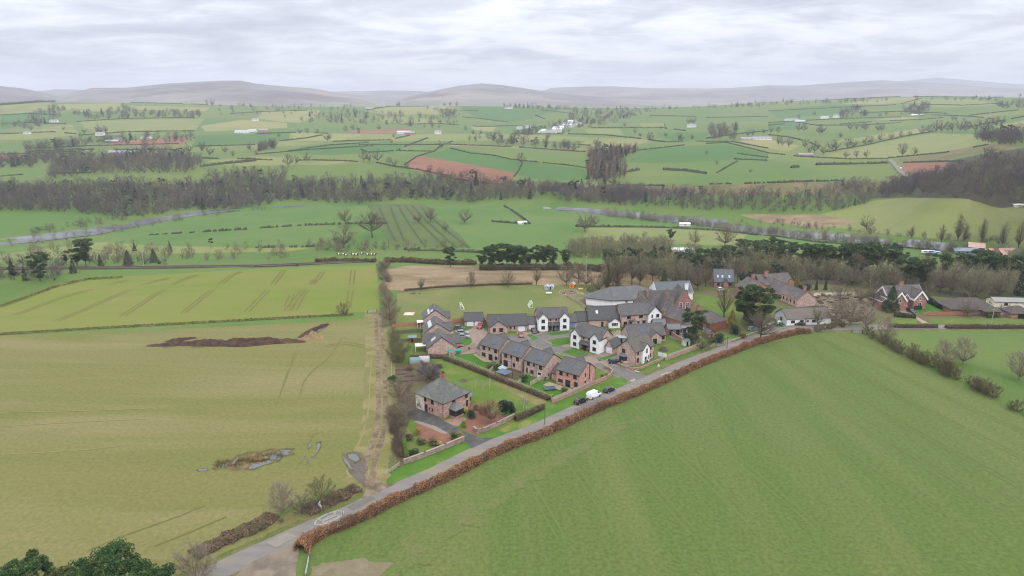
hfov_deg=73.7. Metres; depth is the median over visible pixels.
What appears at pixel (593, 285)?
bare tree
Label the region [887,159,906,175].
lane
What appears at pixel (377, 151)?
hedge
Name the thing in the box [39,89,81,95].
hills
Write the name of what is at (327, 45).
sky
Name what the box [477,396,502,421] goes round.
bare tree
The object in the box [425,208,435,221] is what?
bare tree
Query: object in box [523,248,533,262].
pine tree
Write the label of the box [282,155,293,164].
field tree
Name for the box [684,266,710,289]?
bare tree
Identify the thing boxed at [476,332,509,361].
brick house
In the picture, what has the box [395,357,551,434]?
garden
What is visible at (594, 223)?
bare tree
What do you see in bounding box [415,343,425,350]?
patio canopy
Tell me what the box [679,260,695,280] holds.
bare tree
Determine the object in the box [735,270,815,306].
farmhouse range
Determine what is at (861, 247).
pine tree
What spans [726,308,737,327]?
golden tree
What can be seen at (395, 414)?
bare tree
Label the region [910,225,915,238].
bare tree
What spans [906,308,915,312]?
parked car
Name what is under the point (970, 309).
bare tree
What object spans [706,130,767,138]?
hedge
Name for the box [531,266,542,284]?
bare tree
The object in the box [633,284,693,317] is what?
old school
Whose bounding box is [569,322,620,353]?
twin gabled house
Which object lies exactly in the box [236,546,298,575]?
bare entrance
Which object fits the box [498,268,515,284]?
bare tree
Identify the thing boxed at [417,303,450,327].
gabled house
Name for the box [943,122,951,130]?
field tree
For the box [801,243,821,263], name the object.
pine tree
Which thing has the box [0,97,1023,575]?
ground
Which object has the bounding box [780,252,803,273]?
bare tree
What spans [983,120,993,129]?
field tree
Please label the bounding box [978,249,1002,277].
pine tree
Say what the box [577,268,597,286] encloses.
bare tree
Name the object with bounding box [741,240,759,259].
pine tree
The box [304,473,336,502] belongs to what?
bare tree
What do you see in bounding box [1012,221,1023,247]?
bare tree
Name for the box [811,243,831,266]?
pine tree
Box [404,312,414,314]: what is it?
target mat
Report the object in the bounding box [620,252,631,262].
pine tree
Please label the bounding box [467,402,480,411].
patio
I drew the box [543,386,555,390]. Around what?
trampoline
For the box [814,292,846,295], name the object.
garden wall
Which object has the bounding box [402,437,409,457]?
hedge
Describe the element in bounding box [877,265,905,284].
bare tree
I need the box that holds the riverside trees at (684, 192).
[566,176,878,211]
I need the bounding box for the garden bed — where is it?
[394,362,440,467]
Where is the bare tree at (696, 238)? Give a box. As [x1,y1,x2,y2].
[688,228,701,242]
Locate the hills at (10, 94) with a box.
[0,86,69,101]
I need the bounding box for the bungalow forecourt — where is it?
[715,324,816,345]
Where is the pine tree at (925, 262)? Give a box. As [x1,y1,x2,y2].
[914,259,937,287]
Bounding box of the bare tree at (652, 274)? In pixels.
[647,257,662,280]
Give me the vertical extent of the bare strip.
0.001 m
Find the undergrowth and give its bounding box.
[479,260,603,271]
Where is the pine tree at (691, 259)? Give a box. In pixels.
[684,252,701,273]
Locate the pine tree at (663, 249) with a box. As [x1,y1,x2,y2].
[659,246,671,258]
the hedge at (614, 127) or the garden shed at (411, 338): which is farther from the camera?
the hedge at (614, 127)
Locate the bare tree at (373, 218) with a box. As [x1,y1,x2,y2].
[354,212,386,237]
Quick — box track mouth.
[362,479,395,498]
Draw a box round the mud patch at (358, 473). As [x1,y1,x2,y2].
[343,451,366,483]
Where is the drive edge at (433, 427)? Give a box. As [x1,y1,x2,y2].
[415,421,446,433]
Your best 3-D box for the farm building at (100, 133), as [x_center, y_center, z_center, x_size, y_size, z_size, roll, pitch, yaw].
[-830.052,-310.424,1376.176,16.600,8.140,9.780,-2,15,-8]
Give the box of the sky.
[0,0,1023,91]
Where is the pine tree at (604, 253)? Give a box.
[602,249,614,262]
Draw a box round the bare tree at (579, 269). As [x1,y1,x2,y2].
[568,260,590,282]
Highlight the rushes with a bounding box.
[214,449,284,467]
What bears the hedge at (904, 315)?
on the ground at (190, 409)
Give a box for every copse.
[561,230,675,257]
[585,140,638,182]
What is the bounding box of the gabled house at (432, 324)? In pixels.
[422,316,453,332]
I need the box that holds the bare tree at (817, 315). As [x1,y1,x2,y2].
[811,308,827,323]
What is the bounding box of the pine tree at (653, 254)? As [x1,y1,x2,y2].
[644,251,657,267]
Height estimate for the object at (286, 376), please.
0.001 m
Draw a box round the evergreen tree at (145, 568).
[115,558,176,575]
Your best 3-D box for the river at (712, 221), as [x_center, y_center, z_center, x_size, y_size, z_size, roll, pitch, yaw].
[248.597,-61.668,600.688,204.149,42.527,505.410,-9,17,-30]
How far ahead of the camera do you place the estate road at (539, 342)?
254.41 m
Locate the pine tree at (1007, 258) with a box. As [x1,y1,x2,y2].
[1001,255,1022,278]
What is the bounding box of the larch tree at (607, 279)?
[600,257,615,287]
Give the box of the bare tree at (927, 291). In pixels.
[922,285,938,296]
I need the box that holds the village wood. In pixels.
[600,239,1023,298]
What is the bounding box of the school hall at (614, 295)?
[584,285,651,305]
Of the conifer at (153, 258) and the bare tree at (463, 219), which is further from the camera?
the bare tree at (463, 219)
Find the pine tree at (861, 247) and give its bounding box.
[853,243,877,270]
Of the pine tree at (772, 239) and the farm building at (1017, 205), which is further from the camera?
the farm building at (1017, 205)
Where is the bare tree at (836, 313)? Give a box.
[824,298,849,322]
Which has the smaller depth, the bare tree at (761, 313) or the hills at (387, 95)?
the bare tree at (761, 313)
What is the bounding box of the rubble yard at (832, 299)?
[815,292,874,322]
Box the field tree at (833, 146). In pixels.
[827,140,837,150]
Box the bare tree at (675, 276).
[660,256,686,280]
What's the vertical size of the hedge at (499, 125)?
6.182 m
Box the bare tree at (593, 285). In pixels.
[586,281,599,292]
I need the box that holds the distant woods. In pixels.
[12,94,1023,151]
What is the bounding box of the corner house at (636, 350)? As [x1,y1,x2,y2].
[617,332,654,365]
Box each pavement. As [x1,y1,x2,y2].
[525,330,619,377]
[544,336,635,372]
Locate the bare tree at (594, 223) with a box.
[588,216,599,224]
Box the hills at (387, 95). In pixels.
[334,90,424,100]
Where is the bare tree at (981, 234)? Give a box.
[977,217,989,240]
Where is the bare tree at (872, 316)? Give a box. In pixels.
[856,299,879,327]
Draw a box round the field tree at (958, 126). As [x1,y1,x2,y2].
[955,118,966,129]
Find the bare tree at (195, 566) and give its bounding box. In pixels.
[162,535,217,575]
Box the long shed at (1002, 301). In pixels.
[985,297,1023,307]
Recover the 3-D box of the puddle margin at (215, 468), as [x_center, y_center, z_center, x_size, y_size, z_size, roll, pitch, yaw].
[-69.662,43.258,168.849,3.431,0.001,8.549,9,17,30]
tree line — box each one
[26,238,288,259]
[307,236,462,251]
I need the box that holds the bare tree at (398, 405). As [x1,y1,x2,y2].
[392,391,422,415]
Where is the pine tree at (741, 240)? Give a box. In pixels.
[735,238,751,258]
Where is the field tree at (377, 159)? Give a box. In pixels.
[372,148,382,161]
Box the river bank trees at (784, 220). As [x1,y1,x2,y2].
[31,206,1007,243]
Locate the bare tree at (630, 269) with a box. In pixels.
[625,253,642,284]
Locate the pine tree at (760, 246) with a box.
[752,243,769,259]
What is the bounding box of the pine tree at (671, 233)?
[666,229,675,237]
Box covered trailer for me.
[448,348,460,352]
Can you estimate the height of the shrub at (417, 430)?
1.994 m
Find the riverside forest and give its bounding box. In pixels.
[0,168,649,216]
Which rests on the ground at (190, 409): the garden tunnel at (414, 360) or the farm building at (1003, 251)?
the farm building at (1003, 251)
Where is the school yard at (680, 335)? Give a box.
[669,334,701,342]
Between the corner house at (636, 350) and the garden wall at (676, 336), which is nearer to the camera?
the corner house at (636, 350)
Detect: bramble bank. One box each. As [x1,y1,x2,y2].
[187,511,279,559]
[303,483,362,515]
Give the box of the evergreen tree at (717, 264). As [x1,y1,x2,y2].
[704,260,720,273]
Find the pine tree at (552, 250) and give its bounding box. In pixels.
[544,246,558,262]
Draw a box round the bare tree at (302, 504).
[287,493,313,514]
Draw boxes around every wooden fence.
[385,463,399,474]
[392,322,422,326]
[392,329,422,333]
[393,338,420,341]
[449,343,474,354]
[449,354,551,398]
[452,318,463,321]
[489,359,500,371]
[530,375,542,385]
[552,381,589,399]
[567,294,585,307]
[668,342,700,355]
[802,280,842,284]
[923,312,972,314]
[974,312,982,315]
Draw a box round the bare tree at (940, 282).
[927,262,960,292]
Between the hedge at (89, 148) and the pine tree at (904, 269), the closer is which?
the pine tree at (904, 269)
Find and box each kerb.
[529,331,621,376]
[543,335,632,372]
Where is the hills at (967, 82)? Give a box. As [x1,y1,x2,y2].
[903,78,1023,87]
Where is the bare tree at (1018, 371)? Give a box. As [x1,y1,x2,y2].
[1004,349,1023,379]
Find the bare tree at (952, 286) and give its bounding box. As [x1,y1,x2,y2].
[943,264,965,294]
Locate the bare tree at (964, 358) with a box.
[951,334,981,364]
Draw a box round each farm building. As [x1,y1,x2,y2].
[95,132,105,135]
[105,140,120,142]
[234,130,249,132]
[258,129,268,131]
[404,131,414,134]
[671,247,694,253]
[679,222,690,225]
[739,137,753,139]
[752,136,771,139]
[784,118,798,120]
[797,153,813,155]
[951,247,978,254]
[967,242,985,249]
[995,248,1014,255]
[1012,204,1023,206]
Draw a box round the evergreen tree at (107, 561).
[64,537,141,575]
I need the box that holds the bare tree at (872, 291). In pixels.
[862,285,883,303]
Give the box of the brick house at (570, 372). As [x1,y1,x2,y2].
[551,354,594,387]
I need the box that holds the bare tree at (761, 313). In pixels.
[749,299,776,323]
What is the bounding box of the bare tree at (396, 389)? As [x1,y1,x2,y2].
[384,376,413,398]
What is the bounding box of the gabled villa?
[877,280,927,310]
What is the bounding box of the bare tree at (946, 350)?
[933,335,964,361]
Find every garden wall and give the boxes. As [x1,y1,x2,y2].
[403,436,464,463]
[473,413,514,433]
[552,365,612,403]
[617,357,663,369]
[665,344,701,360]
[671,331,682,341]
[731,331,757,341]
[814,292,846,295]
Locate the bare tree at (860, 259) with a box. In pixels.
[850,251,868,275]
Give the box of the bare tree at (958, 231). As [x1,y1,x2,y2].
[951,212,965,240]
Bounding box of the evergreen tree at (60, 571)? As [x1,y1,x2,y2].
[23,565,72,575]
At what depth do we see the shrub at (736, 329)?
264.49 m
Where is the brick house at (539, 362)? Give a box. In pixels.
[523,346,561,379]
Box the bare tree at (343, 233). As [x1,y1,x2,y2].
[329,222,356,247]
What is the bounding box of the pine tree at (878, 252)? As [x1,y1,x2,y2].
[860,241,881,271]
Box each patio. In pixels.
[444,417,465,425]
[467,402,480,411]
[473,353,491,361]
[544,382,570,389]
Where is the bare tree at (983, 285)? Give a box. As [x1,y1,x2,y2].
[961,270,998,296]
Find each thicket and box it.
[376,257,392,281]
[378,281,396,326]
[385,326,405,362]
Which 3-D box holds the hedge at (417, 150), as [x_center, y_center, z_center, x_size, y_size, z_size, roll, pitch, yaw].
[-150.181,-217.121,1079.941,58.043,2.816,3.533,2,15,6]
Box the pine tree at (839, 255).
[830,247,844,263]
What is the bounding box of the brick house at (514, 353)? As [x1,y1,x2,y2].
[501,339,532,370]
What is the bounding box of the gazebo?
[495,368,512,377]
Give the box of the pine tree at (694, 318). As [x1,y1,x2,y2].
[681,308,708,343]
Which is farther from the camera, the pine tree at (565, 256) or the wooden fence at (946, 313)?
the pine tree at (565, 256)
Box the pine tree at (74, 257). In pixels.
[67,247,82,265]
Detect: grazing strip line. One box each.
[378,205,394,239]
[389,205,404,239]
[398,205,422,242]
[405,205,446,246]
[412,205,456,246]
[419,205,468,246]
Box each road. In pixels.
[191,324,1022,575]
[508,336,529,341]
[529,331,623,377]
[608,365,654,385]
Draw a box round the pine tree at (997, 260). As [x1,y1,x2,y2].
[987,252,1011,275]
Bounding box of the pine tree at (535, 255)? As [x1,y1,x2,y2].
[528,245,545,262]
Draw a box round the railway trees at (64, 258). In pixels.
[0,247,168,279]
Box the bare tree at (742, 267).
[731,257,748,282]
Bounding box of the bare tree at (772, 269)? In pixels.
[758,251,784,272]
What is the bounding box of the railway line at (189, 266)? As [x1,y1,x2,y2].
[0,261,367,269]
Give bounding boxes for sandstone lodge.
[663,305,727,331]
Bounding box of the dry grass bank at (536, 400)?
[493,382,546,404]
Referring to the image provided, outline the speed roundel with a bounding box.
[314,510,343,524]
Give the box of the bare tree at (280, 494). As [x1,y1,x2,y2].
[266,479,301,515]
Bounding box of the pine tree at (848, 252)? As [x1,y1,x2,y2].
[839,245,862,272]
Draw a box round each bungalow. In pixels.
[487,313,527,333]
[620,322,666,343]
[775,307,831,325]
[936,297,1002,316]
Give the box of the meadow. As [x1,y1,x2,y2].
[694,293,741,326]
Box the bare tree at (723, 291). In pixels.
[713,284,735,317]
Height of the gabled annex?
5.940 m
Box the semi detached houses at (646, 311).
[616,300,661,326]
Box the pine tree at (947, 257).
[938,252,957,271]
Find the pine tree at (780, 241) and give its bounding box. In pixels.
[775,239,788,246]
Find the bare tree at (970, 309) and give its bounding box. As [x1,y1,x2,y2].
[960,299,982,315]
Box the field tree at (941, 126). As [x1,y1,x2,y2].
[936,120,946,130]
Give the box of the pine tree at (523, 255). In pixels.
[513,245,527,263]
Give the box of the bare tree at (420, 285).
[416,277,425,289]
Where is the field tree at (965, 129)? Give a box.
[960,120,970,130]
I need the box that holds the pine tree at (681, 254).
[674,251,686,265]
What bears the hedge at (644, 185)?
on the ground at (190, 409)
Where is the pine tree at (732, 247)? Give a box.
[720,245,737,263]
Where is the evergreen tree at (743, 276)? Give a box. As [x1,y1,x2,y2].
[738,271,756,280]
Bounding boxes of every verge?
[180,323,1023,575]
[344,310,397,487]
[387,441,469,483]
[480,377,626,437]
[636,346,713,372]
[723,324,784,344]
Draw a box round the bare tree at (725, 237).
[714,224,738,244]
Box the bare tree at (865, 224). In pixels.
[860,215,874,229]
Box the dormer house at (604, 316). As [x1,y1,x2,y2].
[574,305,620,327]
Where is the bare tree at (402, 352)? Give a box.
[387,341,410,361]
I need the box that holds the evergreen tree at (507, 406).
[497,400,513,413]
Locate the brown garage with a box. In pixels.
[999,305,1023,318]
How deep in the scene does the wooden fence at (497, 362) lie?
230.53 m
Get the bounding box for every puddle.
[216,457,237,467]
[249,460,270,468]
[264,450,290,459]
[343,455,352,468]
[348,454,359,461]
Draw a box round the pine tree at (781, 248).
[768,244,790,268]
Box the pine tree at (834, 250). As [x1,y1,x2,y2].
[820,245,838,270]
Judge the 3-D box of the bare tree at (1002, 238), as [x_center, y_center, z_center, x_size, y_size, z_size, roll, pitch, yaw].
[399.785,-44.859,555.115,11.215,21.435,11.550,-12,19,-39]
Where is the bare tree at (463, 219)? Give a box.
[457,208,472,220]
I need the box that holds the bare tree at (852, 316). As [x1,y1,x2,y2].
[838,299,867,325]
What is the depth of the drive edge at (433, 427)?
188.15 m
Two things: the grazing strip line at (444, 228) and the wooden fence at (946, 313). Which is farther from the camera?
the grazing strip line at (444, 228)
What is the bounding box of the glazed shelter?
[681,325,692,333]
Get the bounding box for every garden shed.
[408,335,416,342]
[616,335,626,342]
[682,338,690,345]
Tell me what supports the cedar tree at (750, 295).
on the ground at (190, 409)
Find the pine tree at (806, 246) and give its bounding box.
[794,243,815,270]
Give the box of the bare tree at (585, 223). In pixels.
[575,211,594,230]
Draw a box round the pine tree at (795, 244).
[788,242,799,254]
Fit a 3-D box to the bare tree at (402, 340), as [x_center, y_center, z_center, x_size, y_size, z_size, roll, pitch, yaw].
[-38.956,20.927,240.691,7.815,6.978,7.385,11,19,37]
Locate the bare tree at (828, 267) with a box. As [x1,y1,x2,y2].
[821,259,840,279]
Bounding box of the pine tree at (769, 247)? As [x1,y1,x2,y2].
[761,241,778,258]
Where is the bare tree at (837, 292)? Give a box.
[827,282,852,300]
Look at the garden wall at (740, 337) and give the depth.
260.29 m
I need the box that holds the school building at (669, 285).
[649,280,693,299]
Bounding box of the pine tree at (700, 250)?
[695,248,714,267]
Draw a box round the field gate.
[304,553,309,575]
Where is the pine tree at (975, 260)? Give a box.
[970,249,986,270]
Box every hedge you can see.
[0,100,55,105]
[0,122,65,123]
[0,131,76,133]
[0,171,91,176]
[1,150,76,154]
[2,113,51,114]
[27,148,177,151]
[31,143,178,147]
[77,117,194,121]
[82,130,193,134]
[130,102,206,104]
[149,227,246,234]
[194,144,254,145]
[200,158,256,166]
[202,157,255,158]
[230,110,306,113]
[255,244,314,247]
[256,132,326,133]
[256,145,372,154]
[256,158,358,161]
[260,221,387,227]
[279,134,321,140]
[289,141,368,150]
[305,327,812,542]
[333,135,409,141]
[358,143,438,144]
[360,149,393,152]
[366,106,411,109]
[376,162,451,176]
[385,403,403,456]
[396,137,427,150]
[399,150,434,151]
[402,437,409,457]
[404,247,478,252]
[405,141,452,163]
[406,123,474,125]
[409,353,443,358]
[442,355,550,400]
[445,143,585,151]
[450,147,511,159]
[463,116,506,121]
[476,125,534,127]
[491,220,526,223]
[504,204,530,223]
[513,133,562,133]
[513,404,545,420]
[543,161,585,167]
[568,133,665,141]
[575,224,757,234]
[594,127,634,127]
[600,184,661,186]
[625,167,706,173]
[635,127,685,130]
[637,142,767,152]
[650,115,695,116]
[666,140,767,147]
[706,116,767,117]
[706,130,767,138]
[709,179,842,184]
[716,160,737,172]
[734,158,767,160]
[737,152,767,157]
[768,104,895,110]
[768,116,900,122]
[768,122,819,125]
[768,134,819,146]
[768,152,888,158]
[768,234,857,243]
[790,161,887,167]
[813,320,846,331]
[819,96,975,100]
[819,122,900,125]
[827,130,937,151]
[840,109,1018,123]
[847,111,946,113]
[861,324,1002,397]
[887,323,938,327]
[888,144,988,157]
[894,312,915,317]
[903,159,963,162]
[914,305,922,309]
[927,297,943,308]
[930,103,998,104]
[932,114,993,118]
[944,323,1023,328]
[964,116,1023,127]
[983,311,999,317]
[1006,399,1023,411]
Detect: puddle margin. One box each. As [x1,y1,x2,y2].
[211,454,240,470]
[246,460,276,469]
[260,448,294,461]
[314,441,321,456]
[342,453,353,471]
[346,452,360,463]
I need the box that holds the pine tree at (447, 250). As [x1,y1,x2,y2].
[442,246,456,266]
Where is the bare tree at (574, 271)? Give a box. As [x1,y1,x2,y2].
[555,261,578,285]
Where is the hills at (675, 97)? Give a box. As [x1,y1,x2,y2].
[544,80,1023,106]
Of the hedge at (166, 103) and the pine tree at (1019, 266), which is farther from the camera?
the hedge at (166, 103)
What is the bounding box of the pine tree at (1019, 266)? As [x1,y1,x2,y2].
[1011,254,1023,275]
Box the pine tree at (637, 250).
[631,248,643,263]
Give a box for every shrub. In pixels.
[387,375,396,380]
[403,431,413,439]
[406,364,414,369]
[408,448,418,455]
[413,428,423,435]
[416,437,425,444]
[428,437,438,446]
[449,431,457,439]
[467,409,476,418]
[519,374,527,380]
[560,386,568,391]
[702,328,714,338]
[714,332,725,342]
[729,324,740,334]
[738,332,746,337]
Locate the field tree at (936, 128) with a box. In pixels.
[931,120,942,129]
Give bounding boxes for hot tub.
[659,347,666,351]
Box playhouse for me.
[569,281,575,287]
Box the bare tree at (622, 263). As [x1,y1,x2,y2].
[614,254,630,278]
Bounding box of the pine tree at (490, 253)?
[483,245,497,263]
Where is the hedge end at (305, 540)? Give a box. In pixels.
[292,532,314,553]
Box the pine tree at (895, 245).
[880,242,903,264]
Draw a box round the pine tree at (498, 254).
[490,243,505,261]
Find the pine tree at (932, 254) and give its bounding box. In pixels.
[925,252,940,264]
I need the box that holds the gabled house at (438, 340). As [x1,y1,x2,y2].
[422,327,460,353]
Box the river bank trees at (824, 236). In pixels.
[6,205,1023,256]
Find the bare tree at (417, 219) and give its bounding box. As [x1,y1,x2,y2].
[413,212,421,222]
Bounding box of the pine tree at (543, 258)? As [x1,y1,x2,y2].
[538,245,551,261]
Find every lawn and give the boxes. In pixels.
[451,353,495,366]
[461,338,471,344]
[462,325,472,329]
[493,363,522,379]
[516,375,533,384]
[528,382,561,396]
[546,330,568,334]
[552,338,570,346]
[563,348,587,356]
[597,354,616,360]
[891,318,915,323]
[915,303,945,314]
[928,318,1023,323]
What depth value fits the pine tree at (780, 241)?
426.45 m
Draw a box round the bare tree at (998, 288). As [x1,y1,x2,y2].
[985,268,1017,295]
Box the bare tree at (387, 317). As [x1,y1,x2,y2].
[376,301,400,321]
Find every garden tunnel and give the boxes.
[409,357,419,364]
[419,356,429,362]
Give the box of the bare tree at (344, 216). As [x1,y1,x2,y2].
[337,206,351,222]
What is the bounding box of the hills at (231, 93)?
[63,81,391,106]
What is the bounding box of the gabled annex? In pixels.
[869,290,885,307]
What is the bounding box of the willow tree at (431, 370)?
[415,359,444,379]
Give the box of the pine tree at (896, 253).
[888,247,911,268]
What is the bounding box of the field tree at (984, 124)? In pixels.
[978,118,989,128]
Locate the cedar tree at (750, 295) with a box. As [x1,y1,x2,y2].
[734,284,781,325]
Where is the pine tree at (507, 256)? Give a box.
[500,243,515,261]
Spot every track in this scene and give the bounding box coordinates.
[362,311,380,486]
[370,310,387,478]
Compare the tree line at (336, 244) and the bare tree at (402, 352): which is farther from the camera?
the tree line at (336, 244)
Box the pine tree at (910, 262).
[902,256,929,283]
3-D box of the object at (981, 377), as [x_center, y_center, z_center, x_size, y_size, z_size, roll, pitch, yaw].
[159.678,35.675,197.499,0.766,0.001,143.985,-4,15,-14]
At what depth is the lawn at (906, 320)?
281.87 m
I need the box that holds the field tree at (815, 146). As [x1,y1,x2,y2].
[810,141,820,151]
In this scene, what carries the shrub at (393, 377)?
on the track verge at (382, 467)
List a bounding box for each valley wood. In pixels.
[0,146,95,166]
[46,145,287,178]
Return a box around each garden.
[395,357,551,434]
[416,424,453,443]
[464,411,504,434]
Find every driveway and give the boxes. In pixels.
[404,408,494,447]
[517,332,545,342]
[584,353,616,363]
[597,356,640,365]
[894,309,927,322]
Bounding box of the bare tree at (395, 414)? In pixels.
[386,404,407,423]
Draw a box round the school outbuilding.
[650,318,681,334]
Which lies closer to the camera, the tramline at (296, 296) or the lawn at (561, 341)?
the lawn at (561, 341)
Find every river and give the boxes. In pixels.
[0,205,306,245]
[543,207,1021,256]
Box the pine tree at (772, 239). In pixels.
[763,236,777,243]
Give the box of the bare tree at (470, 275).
[466,272,475,284]
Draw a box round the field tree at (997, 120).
[992,115,1000,124]
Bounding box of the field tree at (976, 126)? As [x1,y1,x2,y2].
[970,119,981,131]
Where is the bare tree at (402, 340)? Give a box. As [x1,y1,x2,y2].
[393,339,412,353]
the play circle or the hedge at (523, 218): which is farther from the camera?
the hedge at (523, 218)
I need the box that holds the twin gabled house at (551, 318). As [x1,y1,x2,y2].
[527,306,577,330]
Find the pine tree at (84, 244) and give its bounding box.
[72,238,93,265]
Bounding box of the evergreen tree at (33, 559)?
[0,548,57,575]
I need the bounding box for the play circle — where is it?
[558,290,580,295]
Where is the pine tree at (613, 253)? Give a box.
[608,251,620,264]
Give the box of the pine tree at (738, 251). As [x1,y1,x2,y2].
[728,249,742,265]
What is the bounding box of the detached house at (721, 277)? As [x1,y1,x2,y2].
[710,269,734,287]
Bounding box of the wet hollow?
[212,448,292,470]
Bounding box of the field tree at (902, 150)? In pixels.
[898,143,907,154]
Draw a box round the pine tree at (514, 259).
[506,246,518,262]
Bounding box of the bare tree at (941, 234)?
[937,223,946,241]
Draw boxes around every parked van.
[477,322,482,328]
[586,389,601,399]
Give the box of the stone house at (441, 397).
[413,370,471,418]
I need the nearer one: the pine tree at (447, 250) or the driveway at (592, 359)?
the driveway at (592, 359)
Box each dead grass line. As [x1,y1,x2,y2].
[0,276,121,306]
[0,313,353,334]
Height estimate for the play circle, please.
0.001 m
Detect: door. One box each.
[467,321,472,325]
[518,326,524,330]
[565,379,569,386]
[569,323,574,327]
[606,347,611,353]
[1017,314,1023,318]
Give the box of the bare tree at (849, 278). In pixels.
[841,263,867,286]
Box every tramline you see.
[13,280,123,314]
[18,280,127,314]
[55,278,164,320]
[60,278,169,320]
[120,275,193,315]
[125,275,197,315]
[180,272,236,312]
[185,272,240,312]
[244,271,280,311]
[248,271,284,311]
[284,279,313,310]
[288,279,317,310]
[291,272,320,310]
[296,271,324,310]
[345,270,351,305]
[350,270,355,306]
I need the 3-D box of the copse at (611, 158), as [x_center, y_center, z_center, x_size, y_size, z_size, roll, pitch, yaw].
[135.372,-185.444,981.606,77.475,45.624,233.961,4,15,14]
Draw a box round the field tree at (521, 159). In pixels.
[516,153,525,162]
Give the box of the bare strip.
[310,557,392,575]
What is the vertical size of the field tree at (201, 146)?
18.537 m
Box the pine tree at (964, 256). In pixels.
[954,252,978,273]
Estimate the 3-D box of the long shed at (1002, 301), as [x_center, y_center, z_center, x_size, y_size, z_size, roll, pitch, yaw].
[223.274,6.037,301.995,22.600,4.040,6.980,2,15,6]
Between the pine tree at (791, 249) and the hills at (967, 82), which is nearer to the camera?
the pine tree at (791, 249)
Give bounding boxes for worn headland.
[380,416,646,575]
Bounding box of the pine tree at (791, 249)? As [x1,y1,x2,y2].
[784,244,797,261]
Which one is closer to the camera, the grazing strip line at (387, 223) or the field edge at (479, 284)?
the field edge at (479, 284)
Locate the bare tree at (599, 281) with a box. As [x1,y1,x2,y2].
[594,271,605,289]
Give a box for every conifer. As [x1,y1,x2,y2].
[122,250,132,265]
[149,248,157,262]
[660,271,667,280]
[794,276,799,286]
[881,284,900,311]
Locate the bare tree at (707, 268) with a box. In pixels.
[700,259,713,286]
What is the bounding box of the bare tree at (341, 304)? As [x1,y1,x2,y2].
[336,302,349,313]
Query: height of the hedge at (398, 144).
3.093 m
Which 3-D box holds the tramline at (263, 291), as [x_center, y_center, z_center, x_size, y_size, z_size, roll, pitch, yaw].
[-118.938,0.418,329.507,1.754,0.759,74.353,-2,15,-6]
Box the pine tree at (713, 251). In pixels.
[709,247,723,259]
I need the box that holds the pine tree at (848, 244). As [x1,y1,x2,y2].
[838,243,853,261]
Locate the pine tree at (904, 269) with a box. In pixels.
[895,256,913,284]
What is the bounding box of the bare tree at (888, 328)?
[877,316,897,337]
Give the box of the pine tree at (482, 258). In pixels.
[475,250,487,263]
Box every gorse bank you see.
[314,257,376,261]
[385,256,476,264]
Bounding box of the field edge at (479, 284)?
[404,282,532,290]
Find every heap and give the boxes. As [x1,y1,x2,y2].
[147,337,305,346]
[165,337,195,341]
[297,324,329,337]
[299,331,322,339]
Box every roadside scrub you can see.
[213,517,283,547]
[306,484,355,510]
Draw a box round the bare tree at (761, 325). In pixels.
[748,311,781,336]
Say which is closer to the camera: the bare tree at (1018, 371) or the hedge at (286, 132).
the bare tree at (1018, 371)
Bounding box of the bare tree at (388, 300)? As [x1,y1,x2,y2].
[379,291,397,307]
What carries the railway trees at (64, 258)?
on the ground at (190, 409)
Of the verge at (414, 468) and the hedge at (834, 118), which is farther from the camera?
the hedge at (834, 118)
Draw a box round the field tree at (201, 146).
[197,143,204,150]
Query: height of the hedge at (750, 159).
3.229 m
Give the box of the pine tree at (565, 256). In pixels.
[559,249,571,261]
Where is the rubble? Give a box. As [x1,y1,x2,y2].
[813,294,864,321]
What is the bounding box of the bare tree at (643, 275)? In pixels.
[631,260,651,285]
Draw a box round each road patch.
[266,532,295,546]
[347,495,374,509]
[574,397,607,410]
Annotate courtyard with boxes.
[455,326,487,353]
[613,330,620,336]
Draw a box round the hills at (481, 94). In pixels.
[385,83,665,107]
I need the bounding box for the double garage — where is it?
[464,312,483,325]
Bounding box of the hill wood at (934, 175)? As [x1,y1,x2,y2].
[872,145,1023,203]
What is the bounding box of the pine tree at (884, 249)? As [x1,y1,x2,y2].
[874,246,889,266]
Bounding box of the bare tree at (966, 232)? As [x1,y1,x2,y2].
[960,221,969,241]
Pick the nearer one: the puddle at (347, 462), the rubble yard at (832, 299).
the puddle at (347, 462)
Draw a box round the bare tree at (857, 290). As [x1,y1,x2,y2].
[851,282,871,301]
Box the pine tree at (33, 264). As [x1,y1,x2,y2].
[24,252,49,280]
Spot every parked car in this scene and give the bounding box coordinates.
[454,325,464,329]
[456,329,468,334]
[460,333,469,337]
[573,397,587,404]
[603,386,615,392]
[608,358,621,363]
[794,321,804,325]
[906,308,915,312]
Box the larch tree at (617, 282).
[608,263,624,286]
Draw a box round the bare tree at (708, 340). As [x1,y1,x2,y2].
[691,329,714,348]
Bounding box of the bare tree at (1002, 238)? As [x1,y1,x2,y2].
[996,222,1010,243]

